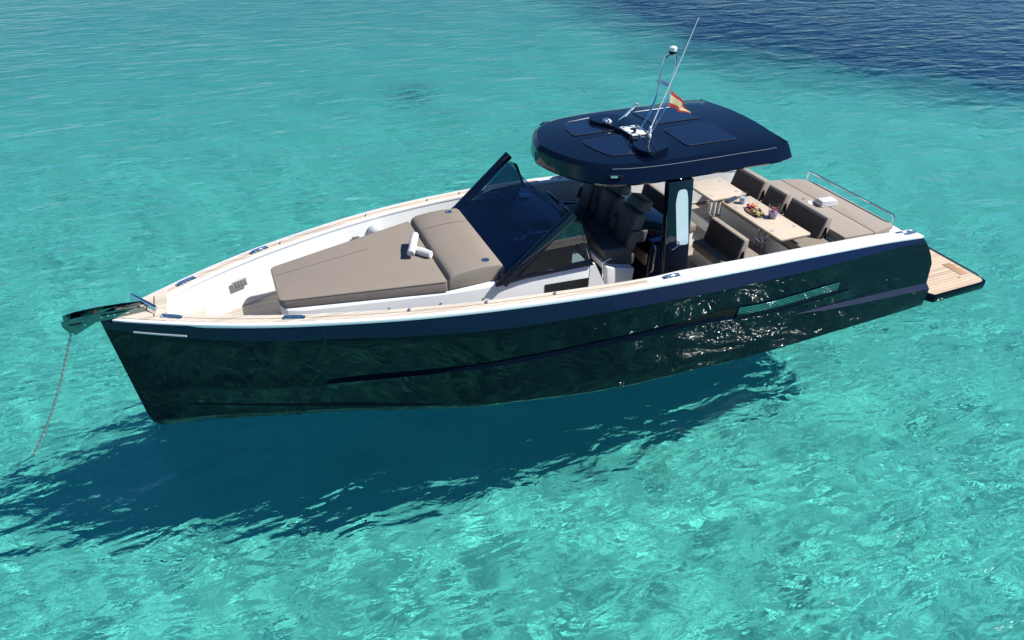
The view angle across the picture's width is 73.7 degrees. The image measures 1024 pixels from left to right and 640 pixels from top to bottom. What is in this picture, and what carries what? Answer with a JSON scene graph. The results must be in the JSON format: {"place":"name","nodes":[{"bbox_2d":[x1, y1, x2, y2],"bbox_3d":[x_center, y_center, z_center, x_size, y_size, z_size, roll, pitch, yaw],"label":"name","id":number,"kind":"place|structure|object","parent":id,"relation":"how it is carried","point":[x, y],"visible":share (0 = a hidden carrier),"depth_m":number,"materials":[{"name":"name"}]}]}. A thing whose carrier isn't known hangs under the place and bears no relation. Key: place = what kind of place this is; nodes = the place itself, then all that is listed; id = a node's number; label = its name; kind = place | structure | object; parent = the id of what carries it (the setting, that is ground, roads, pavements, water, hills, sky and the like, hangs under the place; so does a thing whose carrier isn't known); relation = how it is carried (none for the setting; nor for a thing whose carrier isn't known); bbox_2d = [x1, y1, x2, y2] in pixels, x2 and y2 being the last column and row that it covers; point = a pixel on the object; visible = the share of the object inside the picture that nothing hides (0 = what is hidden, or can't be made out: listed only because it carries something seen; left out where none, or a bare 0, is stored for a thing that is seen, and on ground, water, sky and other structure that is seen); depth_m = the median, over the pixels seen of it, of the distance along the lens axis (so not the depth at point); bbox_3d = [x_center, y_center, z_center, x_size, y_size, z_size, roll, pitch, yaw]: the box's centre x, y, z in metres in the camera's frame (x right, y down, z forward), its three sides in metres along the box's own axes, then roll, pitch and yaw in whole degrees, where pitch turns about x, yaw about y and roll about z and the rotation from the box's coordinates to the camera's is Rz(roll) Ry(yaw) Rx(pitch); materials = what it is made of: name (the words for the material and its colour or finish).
{"place":"outdoors","nodes":[
{"label":"outdoors","id":0,"kind":"place"},
{"bbox_2d":[0,0,1023,639],"bbox_3d":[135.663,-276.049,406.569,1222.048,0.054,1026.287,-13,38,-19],"label":"water","id":1,"kind":"structure","parent":0,"point":[864,480],"depth_m":10.50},
{"bbox_2d":[61,17,985,420],"bbox_3d":[1.401,-1.832,10.875,15.267,5.591,4.103,-13,38,-19],"label":"motor yacht","id":2,"kind":"object","parent":1,"relation":"on","point":[629,245],"visible":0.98,"depth_m":9.94,"materials":[{"name":"black"}]},
{"bbox_2d":[31,334,71,455],"bbox_3d":[-8.157,2.717,10.411,5.038,6.361,0.622,4,35,4],"label":"anchor chain","id":3,"kind":"object","parent":2,"relation":"hanging from","point":[55,401],"visible":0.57,"depth_m":8.98,"materials":[{"name":"metal"}]},
{"bbox_2d":[407,232,418,255],"bbox_3d":[-1.440,-1.104,9.917,0.118,0.182,0.454,2,35,1],"label":"rolled towel","id":4,"kind":"object","parent":2,"relation":"on","point":[413,241],"visible":1,"depth_m":9.84,"materials":[{"name":"white fabric"}]},
{"bbox_2d":[415,246,432,257],"bbox_3d":[-1.316,-0.993,9.886,0.364,0.119,0.118,19,39,24],"label":"rolled towel","id":5,"kind":"object","parent":2,"relation":"on","point":[421,251],"visible":0.62,"depth_m":9.82,"materials":[{"name":"white fabric"}]},
{"bbox_2d":[473,161,524,199],"bbox_3d":[-0.252,-2.239,11.232,1.170,0.730,0.024,-13,38,-19],"label":"side window","id":6,"kind":"structure","parent":2,"relation":"in","point":[510,176],"depth_m":11.23,"materials":[{"name":"clear glass"}]},
{"bbox_2d":[495,221,592,286],"bbox_3d":[0.486,-0.965,9.527,1.527,0.820,0.055,-13,38,-19],"label":"side window","id":7,"kind":"structure","parent":2,"relation":"in","point":[570,250],"depth_m":9.62,"materials":[{"name":"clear glass"}]},
{"bbox_2d":[544,278,588,292],"bbox_3d":[0.803,-0.481,10.064,0.720,0.258,0.017,-13,38,-19],"label":"console window","id":8,"kind":"structure","parent":2,"relation":"in","point":[579,283],"depth_m":10.04,"materials":[{"name":"black glass"}]},
{"bbox_2d":[669,90,690,112],"bbox_3d":[2.411,-3.126,9.825,0.346,0.271,0.108,23,41,28],"label":"ensign flag","id":9,"kind":"object","parent":2,"relation":"attached to","point":[676,102],"visible":1,"depth_m":9.87,"materials":[{"name":"red fabric"}]},
{"bbox_2d":[725,196,738,202],"bbox_3d":[4.010,-2.202,12.451,0.340,0.018,0.100,-28,44,-34],"label":"place setting tray","id":10,"kind":"object","parent":2,"relation":"on","point":[731,199],"visible":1,"depth_m":12.44,"materials":[{"name":"grey stone"}]},
{"bbox_2d":[739,196,746,203],"bbox_3d":[4.170,-2.212,12.299,0.120,0.235,0.120,-13,38,-19],"label":"water carafe","id":11,"kind":"object","parent":2,"relation":"on","point":[742,199],"visible":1,"depth_m":12.29,"materials":[{"name":"clear glass"}]},
{"bbox_2d":[745,203,764,216],"bbox_3d":[4.294,-1.940,12.046,0.278,0.085,0.446,-13,38,-19],"label":"fruit platter","id":12,"kind":"object","parent":2,"relation":"on","point":[754,211],"visible":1,"depth_m":12.03,"materials":[{"name":"multicoloured food"}]},
{"bbox_2d":[768,204,781,218],"bbox_3d":[4.547,-1.881,11.823,0.204,0.255,0.244,-13,38,-19],"label":"fruit jug","id":13,"kind":"object","parent":2,"relation":"on","point":[773,213],"visible":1,"depth_m":11.82,"materials":[{"name":"purple glass"}]},
{"bbox_2d":[814,196,836,206],"bbox_3d":[5.743,-2.173,12.493,0.340,0.104,0.242,-8,36,-13],"label":"folded towel","id":14,"kind":"object","parent":2,"relation":"on","point":[826,201],"visible":1,"depth_m":12.42,"materials":[{"name":"white fabric"}]}
]}

